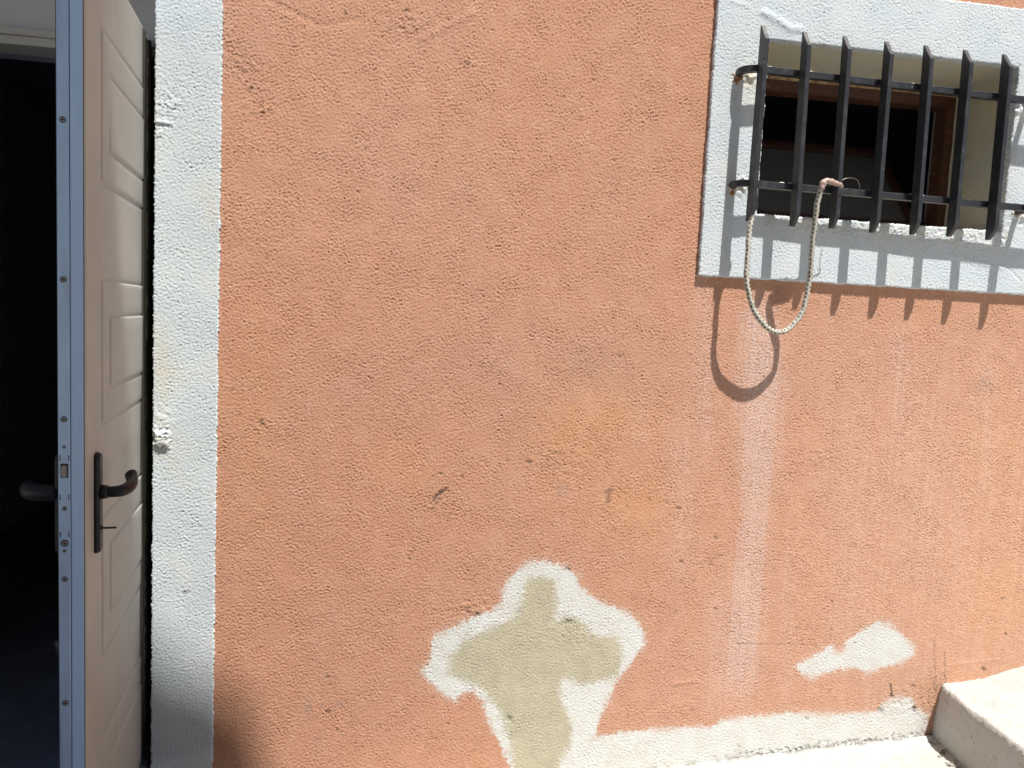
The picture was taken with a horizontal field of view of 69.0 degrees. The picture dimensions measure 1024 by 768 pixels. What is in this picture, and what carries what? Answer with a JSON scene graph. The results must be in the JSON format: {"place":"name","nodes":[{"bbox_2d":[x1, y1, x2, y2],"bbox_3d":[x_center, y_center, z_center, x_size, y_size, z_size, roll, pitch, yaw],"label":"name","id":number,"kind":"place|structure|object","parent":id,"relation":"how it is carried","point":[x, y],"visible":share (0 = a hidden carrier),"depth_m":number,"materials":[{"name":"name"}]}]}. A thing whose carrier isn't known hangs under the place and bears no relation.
{"place":"outdoors","nodes":[
{"label":"outdoors","id":0,"kind":"place"},
{"bbox_2d":[655,735,964,767],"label":"ground","id":1,"kind":"structure","parent":0,"point":[913,752],"depth_m":2.85,"materials":[{"name":"white concrete"}]},
{"bbox_2d":[0,0,1023,767],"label":"house","id":2,"kind":"structure","parent":1,"relation":"on","point":[408,384],"depth_m":2.61,"materials":[{"name":"orange paint"}]},
{"bbox_2d":[19,0,155,767],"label":"door","id":3,"kind":"structure","parent":2,"relation":"in","point":[101,493],"depth_m":1.93,"materials":[{"name":"metal"}]},
{"bbox_2d":[744,177,859,334],"bbox_3d":[0.997,-0.442,2.585,0.392,0.548,0.087,3,5,-2],"label":"rope","id":4,"kind":"object","parent":2,"relation":"attached to","point":[823,183],"visible":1,"depth_m":2.57,"materials":[{"name":"fabric"}]},
{"bbox_2d":[757,75,956,226],"bbox_3d":[1.295,-0.928,3.203,1.014,0.608,0.423,2,5,-8],"label":"window","id":5,"kind":"structure","parent":2,"relation":"in","point":[777,157],"depth_m":3.17,"materials":[{"name":"brown wood"}]},
{"bbox_2d":[922,738,960,767],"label":"rubble","id":6,"kind":"object","parent":1,"relation":"on","point":[942,751],"visible":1,"depth_m":2.84,"materials":[{"name":"grey stone"}]},
{"bbox_2d":[932,666,1023,767],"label":"concrete step","id":7,"kind":"object","parent":1,"relation":"on","point":[978,723],"visible":0.97,"depth_m":2.79,"materials":[{"name":"white concrete"}]}
]}

